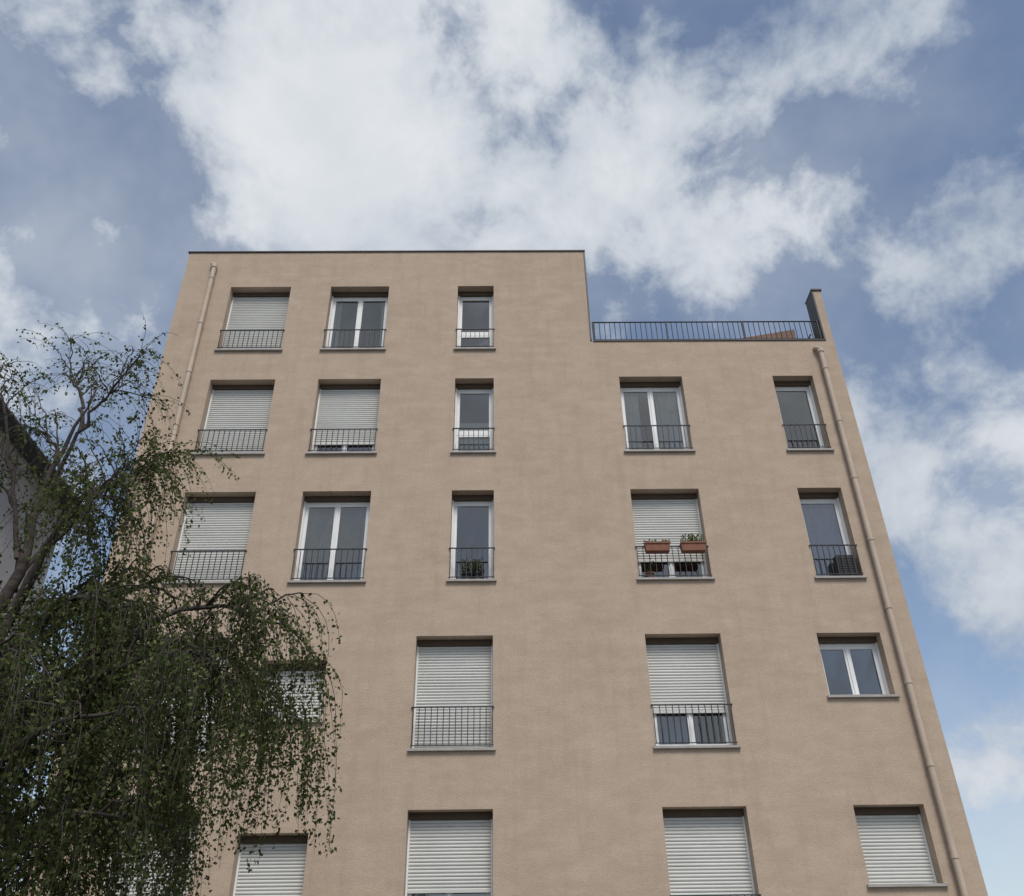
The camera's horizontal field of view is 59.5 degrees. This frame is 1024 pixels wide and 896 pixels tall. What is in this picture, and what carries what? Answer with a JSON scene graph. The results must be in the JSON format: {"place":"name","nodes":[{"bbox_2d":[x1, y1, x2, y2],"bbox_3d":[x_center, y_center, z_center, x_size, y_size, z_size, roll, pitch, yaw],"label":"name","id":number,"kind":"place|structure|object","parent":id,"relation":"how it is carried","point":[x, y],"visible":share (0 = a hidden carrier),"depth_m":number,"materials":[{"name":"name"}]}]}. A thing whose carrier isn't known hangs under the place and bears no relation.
{"place":"outdoors","nodes":[
{"label":"outdoors","id":0,"kind":"place"},
{"bbox_2d":[0,0,1023,895],"label":"sky","id":1,"kind":"structure","parent":0,"point":[706,160],"materials":[{"name":"blue"}]},
{"bbox_2d":[642,539,670,553],"bbox_3d":[2.707,1.838,16.712,0.528,0.225,0.196,0,-34,-1],"label":"flower box","id":2,"kind":"object","parent":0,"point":[656,547],"visible":1,"depth_m":16.65,"materials":[{"name":"ceramic"}]},
{"bbox_2d":[679,533,706,552],"bbox_3d":[3.387,1.763,16.762,0.517,0.388,0.206,0,-34,-1],"label":"flower box","id":3,"kind":"object","parent":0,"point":[695,545],"visible":1,"depth_m":16.66,"materials":[{"name":"ceramic"}]},
{"bbox_2d":[813,291,833,339],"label":"terrace end pier","id":4,"kind":"structure","parent":0,"point":[823,316],"depth_m":20.12,"materials":[{"name":"beige paint"}]},
{"label":"ground","id":5,"kind":"structure","parent":0,"visible":0},
{"bbox_2d":[0,449,60,705],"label":"walls","id":6,"kind":"structure","parent":5,"relation":"on","point":[7,563],"depth_m":21.06,"materials":[{"name":"beige paint"}]},
{"bbox_2d":[0,429,66,519],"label":"cornice","id":7,"kind":"structure","parent":6,"relation":"on","point":[21,460],"depth_m":21.33,"materials":[{"name":"beige paint"}]},
{"bbox_2d":[0,399,91,519],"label":"roof and eaves","id":8,"kind":"structure","parent":7,"relation":"on","point":[26,449],"depth_m":21.05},
{"bbox_2d":[27,252,987,895],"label":"walls","id":9,"kind":"structure","parent":5,"relation":"on","point":[575,784],"depth_m":16.32,"materials":[{"name":"beige paint"}]},
{"bbox_2d":[188,250,825,341],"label":"dark metal copings","id":10,"kind":"object","parent":9,"relation":"on","point":[812,309],"visible":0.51,"depth_m":20.65,"materials":[{"name":"metal"}]},
{"bbox_2d":[331,302,683,448],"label":"curtains","id":11,"kind":"object","parent":9,"relation":"attached to","point":[666,405],"visible":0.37,"depth_m":19.06,"materials":[{"name":"fabric"}]},
{"bbox_2d":[165,328,863,895],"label":"window railings","id":12,"kind":"object","parent":9,"relation":"attached to","point":[481,548],"depth_m":16.71,"materials":[{"name":"black metal"}]},
{"bbox_2d":[60,262,968,895],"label":"downpipes","id":13,"kind":"object","parent":9,"relation":"attached to","point":[954,856],"visible":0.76,"depth_m":16.58,"materials":[{"name":"beige metal"}]},
{"bbox_2d":[103,296,936,895],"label":"window frames","id":14,"kind":"structure","parent":9,"relation":"attached to","point":[649,392],"depth_m":17.51,"materials":[{"name":"white plastic"}]},
{"bbox_2d":[123,292,919,843],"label":"shutter boxes","id":15,"kind":"object","parent":9,"relation":"attached to","point":[489,642],"visible":0.66,"depth_m":17.55,"materials":[{"name":"metal"}]},
{"bbox_2d":[106,297,934,895],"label":"roller shutters","id":16,"kind":"object","parent":15,"relation":"hanging from","point":[702,685],"visible":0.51,"depth_m":15.45,"materials":[{"name":"plastic"}]},
{"bbox_2d":[132,302,918,895],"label":"window panes","id":17,"kind":"object","parent":9,"relation":"attached to","point":[474,522],"visible":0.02,"depth_m":19.51,"materials":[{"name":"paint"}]},
{"bbox_2d":[124,347,948,887],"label":"window sills","id":18,"kind":"structure","parent":9,"relation":"attached to","point":[496,579],"depth_m":16.42,"materials":[{"name":"beige stone"}]},
{"bbox_2d":[460,558,473,578],"bbox_3d":[-0.850,2.281,16.646,0.290,0.462,0.270,0,-34,-1],"label":"potted plant","id":19,"kind":"object","parent":18,"relation":"on","point":[463,574],"visible":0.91,"depth_m":16.64,"materials":[{"name":"plant"}]},
{"bbox_2d":[470,558,483,578],"bbox_3d":[-0.647,2.284,16.661,0.259,0.469,0.270,0,-34,-1],"label":"potted plant","id":20,"kind":"object","parent":18,"relation":"on","point":[476,567],"visible":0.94,"depth_m":16.64,"materials":[{"name":"plant"}]},
{"bbox_2d":[645,558,654,576],"bbox_3d":[2.566,2.274,16.694,0.212,0.444,0.221,16,-37,-24],"label":"potted plant","id":21,"kind":"object","parent":18,"relation":"on","point":[649,572],"visible":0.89,"depth_m":16.61,"materials":[{"name":"plant"}]},
{"bbox_2d":[833,555,858,575],"bbox_3d":[6.239,2.235,16.735,0.350,0.455,0.196,0,-34,-1],"label":"storage box","id":22,"kind":"object","parent":18,"relation":"on","point":[845,563],"visible":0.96,"depth_m":16.68,"materials":[{"name":"plastic"}]},
{"bbox_2d":[301,505,844,579],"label":"net curtains","id":23,"kind":"object","parent":9,"relation":"attached to","point":[821,524],"visible":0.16,"depth_m":17.40,"materials":[{"name":"white fabric"}]},
{"bbox_2d":[592,320,822,339],"bbox_3d":[4.311,-1.497,21.537,5.080,0.600,3.957,0,-34,-1],"label":"terrace railing","id":24,"kind":"object","parent":9,"relation":"on","point":[681,322],"visible":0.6,"depth_m":19.95,"materials":[{"name":"grey metal"}]},
{"bbox_2d":[739,330,795,338],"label":"terrace brick wall","id":25,"kind":"structure","parent":9,"relation":"on","point":[788,332],"depth_m":21.09,"materials":[{"name":"brown brick"}]},
{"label":"pavement","id":26,"kind":"structure","parent":0,"visible":0},
{"bbox_2d":[0,316,347,895],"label":"weeping birch tree","id":27,"kind":"object","parent":26,"relation":"on","point":[99,675],"visible":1,"depth_m":8.74,"materials":[{"name":"green plant"}]}
]}

